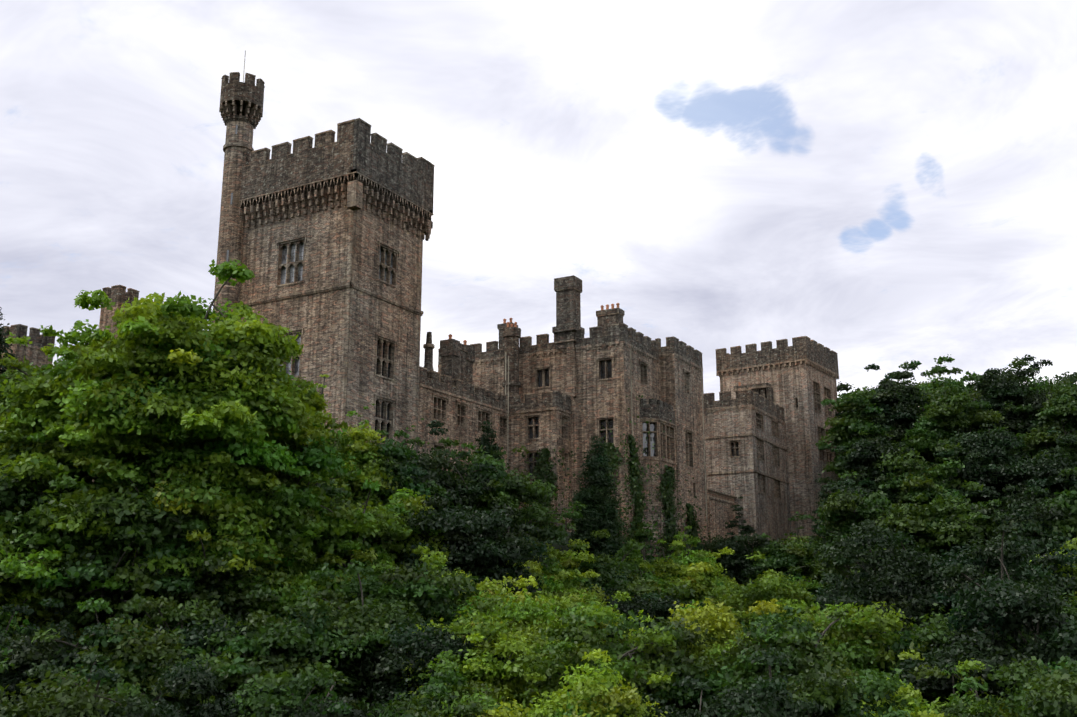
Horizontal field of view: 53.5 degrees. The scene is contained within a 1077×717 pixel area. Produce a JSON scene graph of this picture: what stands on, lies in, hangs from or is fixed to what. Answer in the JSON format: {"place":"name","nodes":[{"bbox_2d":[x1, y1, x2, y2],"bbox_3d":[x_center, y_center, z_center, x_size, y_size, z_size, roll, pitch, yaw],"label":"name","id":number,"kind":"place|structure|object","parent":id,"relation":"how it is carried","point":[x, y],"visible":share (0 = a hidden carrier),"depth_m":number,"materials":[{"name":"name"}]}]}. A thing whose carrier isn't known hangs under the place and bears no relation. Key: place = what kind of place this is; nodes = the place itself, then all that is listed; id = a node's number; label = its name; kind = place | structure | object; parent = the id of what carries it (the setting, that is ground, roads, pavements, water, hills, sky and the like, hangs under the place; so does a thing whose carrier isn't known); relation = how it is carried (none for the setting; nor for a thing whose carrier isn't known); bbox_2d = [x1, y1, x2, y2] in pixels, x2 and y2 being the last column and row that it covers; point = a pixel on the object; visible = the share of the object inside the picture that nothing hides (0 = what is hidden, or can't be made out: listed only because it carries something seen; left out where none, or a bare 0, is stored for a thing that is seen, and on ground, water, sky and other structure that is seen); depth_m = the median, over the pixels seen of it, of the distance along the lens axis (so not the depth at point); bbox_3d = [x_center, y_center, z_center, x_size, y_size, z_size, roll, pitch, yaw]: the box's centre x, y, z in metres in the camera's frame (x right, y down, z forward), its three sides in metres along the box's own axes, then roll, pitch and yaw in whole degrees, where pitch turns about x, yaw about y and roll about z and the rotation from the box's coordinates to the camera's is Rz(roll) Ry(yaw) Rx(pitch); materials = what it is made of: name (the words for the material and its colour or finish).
{"place":"outdoors","nodes":[
{"label":"outdoors","id":0,"kind":"place"},
{"bbox_2d":[39,491,1005,715],"bbox_3d":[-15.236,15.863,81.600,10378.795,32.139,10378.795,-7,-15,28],"label":"terrain","id":1,"kind":"structure","parent":0,"point":[564,547],"depth_m":95.33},
{"bbox_2d":[0,600,49,712],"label":"tree","id":2,"kind":"object","parent":1,"relation":"on","point":[8,609],"visible":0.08,"depth_m":43.19,"materials":[{"name":"green plant"}]},
{"bbox_2d":[0,543,65,636],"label":"tree","id":3,"kind":"object","parent":1,"relation":"on","point":[11,565],"visible":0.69,"depth_m":46.30,"materials":[{"name":"green plant"}]},
{"bbox_2d":[0,441,95,530],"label":"tree","id":4,"kind":"object","parent":1,"relation":"on","point":[15,503],"visible":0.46,"depth_m":49.95,"materials":[{"name":"green plant"}]},
{"bbox_2d":[0,342,97,482],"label":"tree","id":5,"kind":"object","parent":1,"relation":"on","point":[55,367],"depth_m":58.07,"materials":[{"name":"green plant"}]},
{"bbox_2d":[0,658,126,716],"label":"tree","id":6,"kind":"object","parent":1,"relation":"on","point":[50,704],"visible":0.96,"depth_m":31.66,"materials":[{"name":"green plant"}]},
{"bbox_2d":[5,521,122,641],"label":"tree","id":7,"kind":"object","parent":1,"relation":"on","point":[29,594],"visible":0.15,"depth_m":48.43,"materials":[{"name":"green plant"}]},
{"bbox_2d":[0,319,131,498],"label":"tree","id":8,"kind":"object","parent":1,"relation":"on","point":[48,428],"visible":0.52,"depth_m":52.72,"materials":[{"name":"green plant"}]},
{"bbox_2d":[0,451,156,623],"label":"tree","id":9,"kind":"object","parent":1,"relation":"on","point":[61,533],"visible":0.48,"depth_m":48.18,"materials":[{"name":"green plant"}]},
{"bbox_2d":[0,598,162,715],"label":"tree","id":10,"kind":"object","parent":1,"relation":"on","point":[27,653],"visible":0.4,"depth_m":39.78,"materials":[{"name":"green plant"}]},
{"bbox_2d":[23,550,151,640],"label":"tree","id":11,"kind":"object","parent":1,"relation":"on","point":[105,614],"visible":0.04,"depth_m":48.44,"materials":[{"name":"green plant"}]},
{"bbox_2d":[23,648,167,716],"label":"tree","id":12,"kind":"object","parent":1,"relation":"on","point":[135,708],"visible":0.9,"depth_m":32.88,"materials":[{"name":"green plant"}]},
{"bbox_2d":[25,483,229,625],"bbox_3d":[-19.357,12.607,49.578,9.755,13.121,8.938,-7,-15,28],"label":"tree","id":13,"kind":"object","parent":1,"relation":"on","point":[140,534],"visible":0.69,"depth_m":47.98,"materials":[{"name":"green plant"}]},
{"bbox_2d":[31,598,230,716],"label":"tree","id":14,"kind":"object","parent":1,"relation":"on","point":[131,667],"visible":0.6,"depth_m":39.51,"materials":[{"name":"green plant"}]},
{"bbox_2d":[82,451,280,591],"bbox_3d":[-17.326,11.511,50.563,8.930,14.057,10.252,6,-15,-24],"label":"tree","id":15,"kind":"object","parent":1,"relation":"on","point":[197,496],"visible":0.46,"depth_m":49.56,"materials":[{"name":"green plant"}]},
{"bbox_2d":[124,595,240,716],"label":"tree","id":16,"kind":"object","parent":1,"relation":"on","point":[201,615],"visible":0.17,"depth_m":45.84,"materials":[{"name":"green plant"}]},
{"bbox_2d":[47,259,329,499],"bbox_3d":[-18.518,5.846,54.252,14.402,22.510,14.697,-7,-15,28],"label":"tree","id":17,"kind":"object","parent":1,"relation":"on","point":[170,381],"visible":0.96,"depth_m":51.83,"materials":[{"name":"green plant"}]},
{"bbox_2d":[121,508,294,625],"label":"tree","id":18,"kind":"object","parent":1,"relation":"on","point":[222,596],"visible":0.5,"depth_m":49.09,"materials":[{"name":"green plant"}]},
{"bbox_2d":[130,659,302,716],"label":"tree","id":19,"kind":"object","parent":1,"relation":"on","point":[185,678],"visible":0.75,"depth_m":36.66,"materials":[{"name":"green plant"}]},
{"bbox_2d":[147,613,288,714],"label":"tree","id":20,"kind":"object","parent":1,"relation":"on","point":[195,634],"visible":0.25,"depth_m":44.42,"materials":[{"name":"green plant"}]},
{"bbox_2d":[185,455,329,577],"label":"tree","id":21,"kind":"object","parent":1,"relation":"on","point":[289,544],"visible":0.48,"depth_m":53.35,"materials":[{"name":"green plant"}]},
{"bbox_2d":[207,527,322,653],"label":"tree","id":22,"kind":"object","parent":1,"relation":"on","point":[276,578],"visible":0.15,"depth_m":52.27,"materials":[{"name":"green plant"}]},
{"bbox_2d":[184,418,360,558],"bbox_3d":[-14.845,9.647,57.090,10.158,16.711,10.876,-7,-15,28],"label":"tree","id":23,"kind":"object","parent":1,"relation":"on","point":[325,460],"visible":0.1,"depth_m":57.28,"materials":[{"name":"green plant"}]},
{"bbox_2d":[200,668,351,716],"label":"tree","id":24,"kind":"object","parent":1,"relation":"on","point":[274,702],"visible":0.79,"depth_m":37.00,"materials":[{"name":"green plant"}]},
{"bbox_2d":[228,301,335,492],"bbox_3d":[-15.603,7.385,58.191,9.020,21.180,7.808,10,-17,-37],"label":"tree","id":25,"kind":"object","parent":1,"relation":"on","point":[318,433],"visible":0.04,"depth_m":58.23,"materials":[{"name":"green plant"}]},
{"bbox_2d":[187,562,389,716],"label":"tree","id":26,"kind":"object","parent":1,"relation":"on","point":[266,637],"visible":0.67,"depth_m":43.83,"materials":[{"name":"green plant"}]},
{"bbox_2d":[258,540,367,662],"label":"tree","id":27,"kind":"object","parent":1,"relation":"on","point":[337,587],"visible":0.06,"depth_m":54.95,"materials":[{"name":"green plant"}]},
{"bbox_2d":[287,474,358,573],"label":"tree","id":28,"kind":"object","parent":1,"relation":"on","point":[333,491],"visible":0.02,"depth_m":62.14,"materials":[{"name":"green plant"}]},
{"bbox_2d":[294,691,389,716],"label":"tree","id":29,"kind":"object","parent":1,"relation":"on","point":[354,712],"visible":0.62,"depth_m":36.41,"materials":[{"name":"green plant"}]},
{"bbox_2d":[284,559,424,715],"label":"tree","id":30,"kind":"object","parent":1,"relation":"on","point":[369,616],"visible":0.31,"depth_m":46.17,"materials":[{"name":"green plant"}]},
{"bbox_2d":[280,479,429,582],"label":"tree","id":31,"kind":"object","parent":1,"relation":"on","point":[363,522],"visible":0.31,"depth_m":60.09,"materials":[{"name":"green plant"}]},
{"bbox_2d":[319,410,409,506],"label":"tree","id":32,"kind":"object","parent":1,"relation":"on","point":[360,443],"visible":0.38,"depth_m":70.74,"materials":[{"name":"green plant"}]},
{"bbox_2d":[314,547,437,657],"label":"tree","id":33,"kind":"object","parent":1,"relation":"on","point":[371,557],"visible":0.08,"depth_m":58.17,"materials":[{"name":"green plant"}]},
{"bbox_2d":[315,494,461,584],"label":"tree","id":34,"kind":"object","parent":1,"relation":"on","point":[399,507],"visible":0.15,"depth_m":64.96,"materials":[{"name":"green plant"}]},
{"bbox_2d":[361,428,446,519],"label":"tree","id":35,"kind":"object","parent":1,"relation":"on","point":[391,452],"visible":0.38,"depth_m":72.59,"materials":[{"name":"green plant"}]},
{"bbox_2d":[330,559,496,650],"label":"tree","id":36,"kind":"object","parent":1,"relation":"on","point":[428,593],"visible":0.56,"depth_m":51.09,"materials":[{"name":"green plant"}]},
{"bbox_2d":[0,51,841,559],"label":"castle","id":37,"kind":"structure","parent":1,"relation":"on","point":[324,237],"depth_m":103.08,"materials":[{"name":"stone"}]},
{"bbox_2d":[500,395,718,572],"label":"ivy leaves","id":38,"kind":"object","parent":37,"relation":"attached to","point":[544,474],"visible":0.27,"depth_m":103.80,"materials":[{"name":"green plant"}]},
{"bbox_2d":[367,682,485,716],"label":"tree","id":39,"kind":"object","parent":1,"relation":"on","point":[403,707],"visible":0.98,"depth_m":36.34,"materials":[{"name":"green plant"}]},
{"bbox_2d":[355,616,514,716],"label":"tree","id":40,"kind":"object","parent":1,"relation":"on","point":[419,644],"visible":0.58,"depth_m":43.63,"materials":[{"name":"green plant"}]},
{"bbox_2d":[365,464,506,592],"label":"tree","id":41,"kind":"object","parent":1,"relation":"on","point":[456,539],"visible":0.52,"depth_m":65.50,"materials":[{"name":"green plant"}]},
{"bbox_2d":[386,420,495,518],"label":"tree","id":42,"kind":"object","parent":1,"relation":"on","point":[427,462],"visible":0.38,"depth_m":76.87,"materials":[{"name":"green plant"}]},
{"bbox_2d":[394,577,546,716],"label":"tree","id":43,"kind":"object","parent":1,"relation":"on","point":[475,667],"visible":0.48,"depth_m":43.45,"materials":[{"name":"green plant"}]},
{"bbox_2d":[435,437,509,518],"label":"tree","id":44,"kind":"object","parent":1,"relation":"on","point":[489,497],"visible":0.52,"depth_m":78.91,"materials":[{"name":"green plant"}]},
{"bbox_2d":[418,549,537,623],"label":"tree","id":45,"kind":"object","parent":1,"relation":"on","point":[472,599],"visible":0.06,"depth_m":57.69,"materials":[{"name":"green plant"}]},
{"bbox_2d":[408,650,548,716],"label":"tree","id":46,"kind":"object","parent":1,"relation":"on","point":[456,682],"visible":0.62,"depth_m":38.47,"materials":[{"name":"green plant"}]},
{"bbox_2d":[419,502,567,598],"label":"tree","id":47,"kind":"object","parent":1,"relation":"on","point":[518,547],"visible":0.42,"depth_m":68.58,"materials":[{"name":"green plant"}]},
{"bbox_2d":[452,445,585,557],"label":"tree","id":48,"kind":"object","parent":1,"relation":"on","point":[517,488],"visible":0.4,"depth_m":83.41,"materials":[{"name":"green plant"}]},
{"bbox_2d":[467,573,585,691],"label":"tree","id":49,"kind":"object","parent":1,"relation":"on","point":[506,607],"visible":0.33,"depth_m":52.66,"materials":[{"name":"green plant"}]},
{"bbox_2d":[488,551,575,601],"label":"tree","id":50,"kind":"object","parent":1,"relation":"on","point":[533,566],"visible":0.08,"depth_m":76.39,"materials":[{"name":"green plant"}]},
{"bbox_2d":[485,599,583,716],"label":"tree","id":51,"kind":"object","parent":1,"relation":"on","point":[534,606],"visible":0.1,"depth_m":47.80,"materials":[{"name":"green plant"}]},
{"bbox_2d":[533,540,590,595],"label":"tree","id":52,"kind":"object","parent":1,"relation":"on","point":[556,569],"visible":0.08,"depth_m":82.31,"materials":[{"name":"green plant"}]},
{"bbox_2d":[544,539,627,587],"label":"tree","id":53,"kind":"object","parent":1,"relation":"on","point":[568,559],"visible":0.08,"depth_m":90.37,"materials":[{"name":"green plant"}]},
{"bbox_2d":[541,569,632,645],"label":"tree","id":54,"kind":"object","parent":1,"relation":"on","point":[589,596],"visible":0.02,"depth_m":77.93,"materials":[{"name":"green plant"}]},
{"bbox_2d":[568,435,626,557],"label":"tree","id":55,"kind":"object","parent":1,"relation":"on","point":[600,503],"visible":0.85,"depth_m":95.06,"materials":[{"name":"green plant"}]},
{"bbox_2d":[523,648,672,716],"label":"tree","id":56,"kind":"object","parent":1,"relation":"on","point":[600,700],"visible":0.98,"depth_m":34.62,"materials":[{"name":"green plant"}]},
{"bbox_2d":[505,594,691,714],"bbox_3d":[2.386,15.341,42.676,7.205,11.653,7.309,-7,-15,28],"label":"tree","id":57,"kind":"object","parent":1,"relation":"on","point":[554,667],"visible":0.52,"depth_m":42.34,"materials":[{"name":"green plant"}]},
{"bbox_2d":[563,529,652,602],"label":"tree","id":58,"kind":"object","parent":1,"relation":"on","point":[603,580],"visible":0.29,"depth_m":89.48,"materials":[{"name":"green plant"}]},
{"bbox_2d":[586,572,667,642],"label":"tree","id":59,"kind":"object","parent":1,"relation":"on","point":[637,607],"visible":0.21,"depth_m":81.80,"materials":[{"name":"green plant"}]},
{"bbox_2d":[604,548,672,600],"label":"tree","id":60,"kind":"object","parent":1,"relation":"on","point":[660,584],"visible":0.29,"depth_m":91.84,"materials":[{"name":"green plant"}]},
{"bbox_2d":[568,577,733,716],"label":"tree","id":61,"kind":"object","parent":1,"relation":"on","point":[683,635],"visible":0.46,"depth_m":43.72,"materials":[{"name":"green plant"}]},
{"bbox_2d":[623,592,707,625],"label":"tree","id":62,"kind":"object","parent":1,"relation":"on","point":[664,604],"visible":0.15,"depth_m":83.70,"materials":[{"name":"green plant"}]},
{"bbox_2d":[630,539,703,603],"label":"tree","id":63,"kind":"object","parent":1,"relation":"on","point":[679,573],"visible":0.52,"depth_m":97.27,"materials":[{"name":"green plant"}]},
{"bbox_2d":[616,676,738,716],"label":"tree","id":64,"kind":"object","parent":1,"relation":"on","point":[697,684],"visible":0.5,"depth_m":36.42,"materials":[{"name":"green plant"}]},
{"bbox_2d":[660,547,745,604],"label":"tree","id":65,"kind":"object","parent":1,"relation":"on","point":[703,587],"visible":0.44,"depth_m":99.57,"materials":[{"name":"green plant"}]},
{"bbox_2d":[623,561,811,706],"bbox_3d":[8.337,15.983,47.355,8.434,13.704,7.182,-7,-15,28],"label":"tree","id":66,"kind":"object","parent":1,"relation":"on","point":[721,627],"visible":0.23,"depth_m":47.58,"materials":[{"name":"green plant"}]},
{"bbox_2d":[668,682,793,716],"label":"tree","id":67,"kind":"object","parent":1,"relation":"on","point":[731,710],"visible":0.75,"depth_m":34.57,"materials":[{"name":"green plant"}]},
{"bbox_2d":[694,532,793,592],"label":"tree","id":68,"kind":"object","parent":1,"relation":"on","point":[737,565],"visible":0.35,"depth_m":103.81,"materials":[{"name":"green plant"}]},
{"bbox_2d":[702,551,816,627],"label":"tree","id":69,"kind":"object","parent":1,"relation":"on","point":[758,592],"visible":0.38,"depth_m":90.79,"materials":[{"name":"green plant"}]},
{"bbox_2d":[695,647,829,716],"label":"tree","id":70,"kind":"object","parent":1,"relation":"on","point":[772,687],"visible":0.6,"depth_m":34.49,"materials":[{"name":"green plant"}]},
{"bbox_2d":[743,533,823,587],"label":"tree","id":71,"kind":"object","parent":1,"relation":"on","point":[776,558],"visible":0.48,"depth_m":102.41,"materials":[{"name":"green plant"}]},
{"bbox_2d":[691,606,894,715],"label":"tree","id":72,"kind":"object","parent":1,"relation":"on","point":[794,633],"visible":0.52,"depth_m":41.54,"materials":[{"name":"green plant"}]},
{"bbox_2d":[761,534,847,600],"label":"tree","id":73,"kind":"object","parent":1,"relation":"on","point":[805,560],"visible":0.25,"depth_m":106.02,"materials":[{"name":"green plant"}]},
{"bbox_2d":[809,482,885,582],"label":"tree","id":74,"kind":"object","parent":1,"relation":"on","point":[828,487],"visible":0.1,"depth_m":104.15,"materials":[{"name":"green plant"}]},
{"bbox_2d":[732,601,969,708],"bbox_3d":[12.497,16.358,43.531,9.846,12.624,8.378,-7,-15,28],"label":"tree","id":75,"kind":"object","parent":1,"relation":"on","point":[851,636],"visible":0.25,"depth_m":43.87,"materials":[{"name":"green plant"}]},
{"bbox_2d":[797,470,920,607],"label":"tree","id":76,"kind":"object","parent":1,"relation":"on","point":[842,507],"visible":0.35,"depth_m":94.82,"materials":[{"name":"green plant"}]},
{"bbox_2d":[815,385,903,604],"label":"tree","id":77,"kind":"object","parent":1,"relation":"on","point":[845,429],"visible":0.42,"depth_m":122.85,"materials":[{"name":"green plant"}]},
{"bbox_2d":[817,425,915,517],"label":"tree","id":78,"kind":"object","parent":1,"relation":"on","point":[867,455],"visible":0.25,"depth_m":111.59,"materials":[{"name":"green plant"}]},
{"bbox_2d":[776,662,966,716],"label":"tree","id":79,"kind":"object","parent":1,"relation":"on","point":[837,701],"visible":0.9,"depth_m":34.66,"materials":[{"name":"green plant"}]},
{"bbox_2d":[810,519,947,650],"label":"tree","id":80,"kind":"object","parent":1,"relation":"on","point":[885,573],"visible":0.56,"depth_m":61.56,"materials":[{"name":"green plant"}]},
{"bbox_2d":[835,650,943,716],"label":"tree","id":81,"kind":"object","parent":1,"relation":"on","point":[911,695],"visible":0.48,"depth_m":34.45,"materials":[{"name":"green plant"}]},
{"bbox_2d":[851,363,938,464],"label":"tree","id":82,"kind":"object","parent":1,"relation":"on","point":[901,415],"visible":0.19,"depth_m":130.48,"materials":[{"name":"green plant"}]},
{"bbox_2d":[836,490,953,586],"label":"tree","id":83,"kind":"object","parent":1,"relation":"on","point":[908,524],"visible":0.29,"depth_m":91.65,"materials":[{"name":"green plant"}]},
{"bbox_2d":[854,531,990,620],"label":"tree","id":84,"kind":"object","parent":1,"relation":"on","point":[925,572],"visible":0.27,"depth_m":63.26,"materials":[{"name":"green plant"}]},
{"bbox_2d":[865,443,986,560],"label":"tree","id":85,"kind":"object","parent":1,"relation":"on","point":[917,481],"visible":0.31,"depth_m":108.22,"materials":[{"name":"green plant"}]},
{"bbox_2d":[891,367,1010,488],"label":"tree","id":86,"kind":"object","parent":1,"relation":"on","point":[946,416],"visible":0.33,"depth_m":124.37,"materials":[{"name":"green plant"}]},
{"bbox_2d":[869,602,1041,713],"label":"tree","id":87,"kind":"object","parent":1,"relation":"on","point":[932,631],"visible":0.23,"depth_m":43.20,"materials":[{"name":"green plant"}]},
{"bbox_2d":[909,480,1015,692],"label":"tree","id":88,"kind":"object","parent":1,"relation":"on","point":[967,524],"visible":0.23,"depth_m":90.09,"materials":[{"name":"green plant"}]},
{"bbox_2d":[913,658,1024,716],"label":"tree","id":89,"kind":"object","parent":1,"relation":"on","point":[972,666],"visible":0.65,"depth_m":37.19,"materials":[{"name":"green plant"}]},
{"bbox_2d":[933,423,1032,541],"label":"tree","id":90,"kind":"object","parent":1,"relation":"on","point":[986,456],"visible":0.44,"depth_m":109.50,"materials":[{"name":"green plant"}]},
{"bbox_2d":[891,563,1076,705],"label":"tree","id":91,"kind":"object","parent":1,"relation":"on","point":[1031,612],"visible":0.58,"depth_m":40.52,"materials":[{"name":"green plant"}]},
{"bbox_2d":[924,523,1076,644],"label":"tree","id":92,"kind":"object","parent":1,"relation":"on","point":[1001,552],"visible":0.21,"depth_m":60.24,"materials":[{"name":"green plant"}]},
{"bbox_2d":[956,354,1070,484],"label":"tree","id":93,"kind":"object","parent":1,"relation":"on","point":[1001,388],"visible":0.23,"depth_m":127.62,"materials":[{"name":"green plant"}]},
{"bbox_2d":[953,656,1076,716],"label":"tree","id":94,"kind":"object","parent":1,"relation":"on","point":[1025,673],"visible":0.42,"depth_m":35.72,"materials":[{"name":"green plant"}]},
{"bbox_2d":[971,486,1075,581],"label":"tree","id":95,"kind":"object","parent":1,"relation":"on","point":[1024,522],"visible":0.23,"depth_m":86.63,"materials":[{"name":"green plant"}]},
{"bbox_2d":[990,546,1076,630],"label":"tree","id":96,"kind":"object","parent":1,"relation":"on","point":[1069,559],"visible":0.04,"depth_m":60.97,"materials":[{"name":"green plant"}]},
{"bbox_2d":[995,427,1076,524],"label":"tree","id":97,"kind":"object","parent":1,"relation":"on","point":[1044,474],"visible":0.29,"depth_m":104.64,"materials":[{"name":"green plant"}]},
{"bbox_2d":[1009,615,1076,700],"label":"tree","id":98,"kind":"object","parent":1,"relation":"on","point":[1068,638],"visible":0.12,"depth_m":38.34,"materials":[{"name":"green plant"}]},
{"bbox_2d":[1011,377,1076,494],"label":"tree","id":99,"kind":"object","parent":1,"relation":"on","point":[1064,399],"visible":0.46,"depth_m":122.18,"materials":[{"name":"green plant"}]},
{"bbox_2d":[1014,656,1076,716],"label":"tree","id":100,"kind":"object","parent":1,"relation":"on","point":[1059,701],"visible":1,"depth_m":32.20,"materials":[{"name":"green plant"}]},
{"bbox_2d":[1033,467,1076,554],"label":"tree","id":101,"kind":"object","parent":1,"relation":"on","point":[1067,501],"visible":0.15,"depth_m":87.25,"materials":[{"name":"green plant"}]},
{"bbox_2d":[0,0,1076,406],"label":"sky","id":102,"kind":"structure","parent":0,"point":[888,184],"materials":[{"name":"white"}]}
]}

